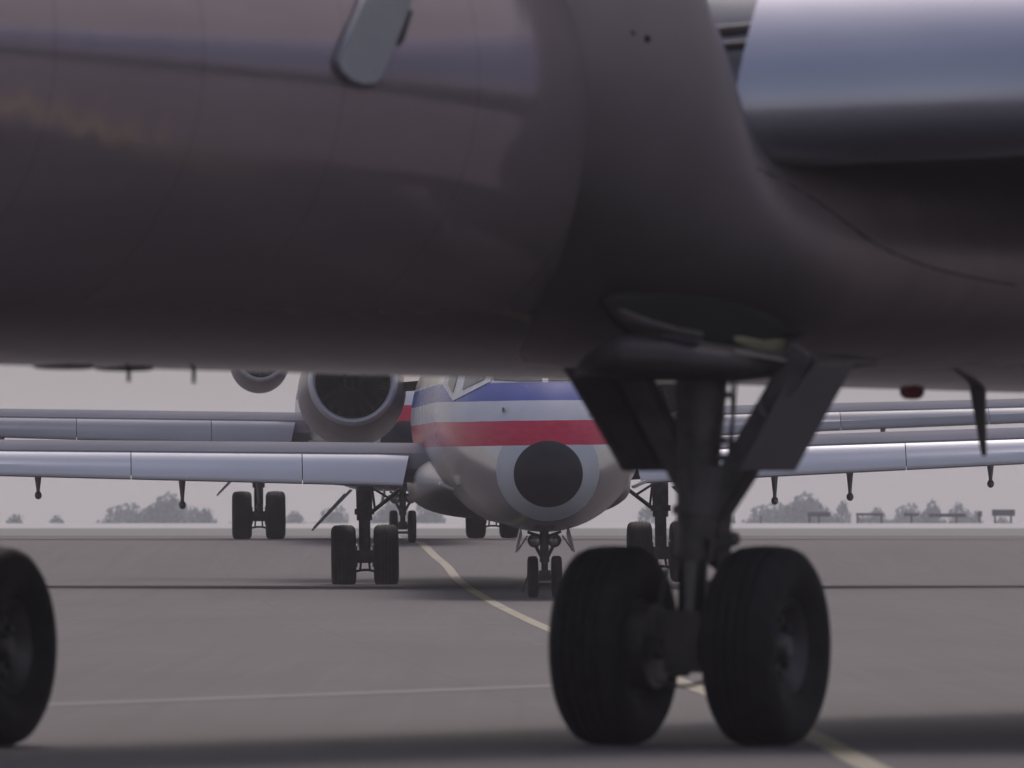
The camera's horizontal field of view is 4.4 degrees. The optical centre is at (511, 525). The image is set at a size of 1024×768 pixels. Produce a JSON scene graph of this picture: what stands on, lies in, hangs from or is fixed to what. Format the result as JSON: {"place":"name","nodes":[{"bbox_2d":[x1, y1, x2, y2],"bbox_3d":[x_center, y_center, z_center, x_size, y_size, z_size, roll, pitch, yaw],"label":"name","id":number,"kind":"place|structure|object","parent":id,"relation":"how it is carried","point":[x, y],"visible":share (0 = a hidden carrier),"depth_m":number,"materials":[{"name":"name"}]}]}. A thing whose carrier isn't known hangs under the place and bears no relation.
{"place":"outdoors","nodes":[
{"label":"outdoors","id":0,"kind":"place"},
{"bbox_2d":[0,523,1023,767],"bbox_3d":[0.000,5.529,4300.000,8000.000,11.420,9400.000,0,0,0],"label":"ground","id":1,"kind":"structure","parent":0,"point":[926,629],"depth_m":129.73,"materials":[{"name":"grey asphalt"}]},
{"bbox_2d":[6,514,23,522],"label":"tree","id":2,"kind":"object","parent":1,"relation":"on","point":[15,519],"visible":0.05,"depth_m":1850.06,"materials":[{"name":"green plant"}]},
{"bbox_2d":[50,515,63,522],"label":"tree","id":3,"kind":"object","parent":1,"relation":"on","point":[55,520],"depth_m":1950.86,"materials":[{"name":"green plant"}]},
{"bbox_2d":[96,502,143,522],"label":"tree","id":4,"kind":"object","parent":1,"relation":"on","point":[119,514],"visible":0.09,"depth_m":2047.63,"materials":[{"name":"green plant"}]},
{"bbox_2d":[121,491,194,522],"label":"tree","id":5,"kind":"object","parent":1,"relation":"on","point":[165,511],"visible":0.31,"depth_m":1898.58,"materials":[{"name":"green plant"}]},
{"bbox_2d":[183,506,207,522],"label":"tree","id":6,"kind":"object","parent":1,"relation":"on","point":[192,513],"visible":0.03,"depth_m":1998.97,"materials":[{"name":"green plant"}]},
{"bbox_2d":[195,508,229,522],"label":"tree","id":7,"kind":"object","parent":1,"relation":"on","point":[205,516],"visible":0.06,"depth_m":1849.81,"materials":[{"name":"green plant"}]},
{"bbox_2d":[286,511,310,522],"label":"tree","id":8,"kind":"object","parent":1,"relation":"on","point":[297,519],"visible":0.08,"depth_m":1950.65,"materials":[{"name":"green plant"}]},
{"bbox_2d":[48,685,551,705],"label":"faded line","id":9,"kind":"object","parent":1,"relation":"on","point":[238,697],"visible":0.79,"depth_m":97.31,"materials":[{"name":"white paint"}]},
{"bbox_2d":[314,505,348,522],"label":"tree","id":10,"kind":"object","parent":1,"relation":"on","point":[334,517],"visible":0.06,"depth_m":2047.81,"materials":[{"name":"green plant"}]},
{"bbox_2d":[370,500,407,522],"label":"tree","id":11,"kind":"object","parent":1,"relation":"on","point":[383,515],"visible":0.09,"depth_m":1899.26,"materials":[{"name":"green plant"}]},
{"bbox_2d":[405,504,445,522],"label":"tree","id":12,"kind":"object","parent":1,"relation":"on","point":[427,516],"visible":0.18,"depth_m":1998.26,"materials":[{"name":"green plant"}]},
{"bbox_2d":[0,0,1023,745],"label":"airliner","id":13,"kind":"object","parent":1,"relation":"on","point":[616,212],"visible":1,"depth_m":75.35,"materials":[{"name":"metal"}]},
{"bbox_2d":[563,368,664,470],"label":"gear door","id":14,"kind":"structure","parent":13,"relation":"in","point":[606,401],"depth_m":75.89,"materials":[{"name":"grey metal"}]},
{"bbox_2d":[736,364,853,470],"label":"gear door","id":15,"kind":"structure","parent":13,"relation":"in","point":[782,439],"depth_m":75.37,"materials":[{"name":"grey metal"}]},
{"bbox_2d":[0,371,1023,541],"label":"airliner","id":16,"kind":"object","parent":1,"relation":"on","point":[125,425],"visible":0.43,"depth_m":285.14,"materials":[{"name":"white paint"}]},
{"bbox_2d":[0,373,1023,597],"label":"airliner","id":17,"kind":"object","parent":1,"relation":"on","point":[528,455],"visible":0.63,"depth_m":222.73,"materials":[{"name":"white paint"}]},
{"bbox_2d":[443,377,491,400],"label":"cockpit window","id":18,"kind":"structure","parent":17,"relation":"in","point":[455,387],"depth_m":206.24,"materials":[{"name":"white glass"}]},
{"bbox_2d":[399,534,888,767],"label":"taxiway line","id":19,"kind":"object","parent":1,"relation":"on","point":[846,753],"visible":0.41,"depth_m":100.23,"materials":[{"name":"yellow paint"}]},
{"bbox_2d":[637,506,675,522],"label":"tree","id":20,"kind":"object","parent":1,"relation":"on","point":[648,514],"visible":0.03,"depth_m":1849.74,"materials":[{"name":"green plant"}]},
{"bbox_2d":[740,502,784,522],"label":"tree","id":21,"kind":"object","parent":1,"relation":"on","point":[763,512],"visible":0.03,"depth_m":2049.86,"materials":[{"name":"green plant"}]},
{"bbox_2d":[762,490,827,522],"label":"tree","id":22,"kind":"object","parent":1,"relation":"on","point":[797,510],"visible":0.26,"depth_m":1898.73,"materials":[{"name":"green plant"}]},
{"bbox_2d":[807,512,830,522],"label":"taxiway sign","id":23,"kind":"object","parent":1,"relation":"on","point":[818,514],"visible":0.88,"depth_m":859.90,"materials":[{"name":"metal"}]},
{"bbox_2d":[820,506,836,522],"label":"tree","id":24,"kind":"object","parent":1,"relation":"on","point":[830,519],"visible":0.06,"depth_m":1998.49,"materials":[{"name":"green plant"}]},
{"bbox_2d":[836,499,870,522],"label":"tree","id":25,"kind":"object","parent":1,"relation":"on","point":[843,507],"visible":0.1,"depth_m":1849.85,"materials":[{"name":"green plant"}]},
{"bbox_2d":[856,513,882,522],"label":"taxiway sign","id":26,"kind":"object","parent":1,"relation":"on","point":[869,514],"visible":0.88,"depth_m":864.92,"materials":[{"name":"metal"}]},
{"bbox_2d":[866,507,892,522],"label":"tree","id":27,"kind":"object","parent":1,"relation":"on","point":[874,519],"visible":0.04,"depth_m":1950.41,"materials":[{"name":"green plant"}]},
{"bbox_2d":[890,502,920,522],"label":"tree","id":28,"kind":"object","parent":1,"relation":"on","point":[900,517],"visible":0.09,"depth_m":2049.01,"materials":[{"name":"green plant"}]},
{"bbox_2d":[904,513,918,522],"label":"taxiway sign","id":29,"kind":"object","parent":1,"relation":"on","point":[911,515],"visible":0.93,"depth_m":869.90,"materials":[{"name":"metal"}]},
{"bbox_2d":[913,498,941,522],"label":"tree","id":30,"kind":"object","parent":1,"relation":"on","point":[925,517],"visible":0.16,"depth_m":1899.35,"materials":[{"name":"green plant"}]},
{"bbox_2d":[929,513,965,522],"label":"taxiway sign","id":31,"kind":"object","parent":1,"relation":"on","point":[956,515],"visible":0.94,"depth_m":871.90,"materials":[{"name":"metal"}]},
{"bbox_2d":[939,501,970,522],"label":"tree","id":32,"kind":"object","parent":1,"relation":"on","point":[956,508],"visible":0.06,"depth_m":1999.03,"materials":[{"name":"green plant"}]},
{"bbox_2d":[970,510,983,522],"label":"tree","id":33,"kind":"object","parent":1,"relation":"on","point":[974,519],"visible":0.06,"depth_m":1850.08,"materials":[{"name":"green plant"}]},
{"bbox_2d":[977,511,981,522],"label":"taxiway sign","id":34,"kind":"object","parent":1,"relation":"on","point":[979,514],"visible":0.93,"depth_m":874.92,"materials":[{"name":"metal"}]},
{"bbox_2d":[996,517,1008,522],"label":"tree","id":35,"kind":"object","parent":1,"relation":"on","point":[1000,520],"visible":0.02,"depth_m":1951.11,"materials":[{"name":"green plant"}]},
{"bbox_2d":[992,509,1014,522],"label":"taxiway sign","id":36,"kind":"object","parent":1,"relation":"on","point":[1003,512],"visible":0.91,"depth_m":877.90,"materials":[{"name":"metal"}]},
{"bbox_2d":[0,365,1023,522],"label":"sky","id":37,"kind":"structure","parent":0,"point":[76,500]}
]}

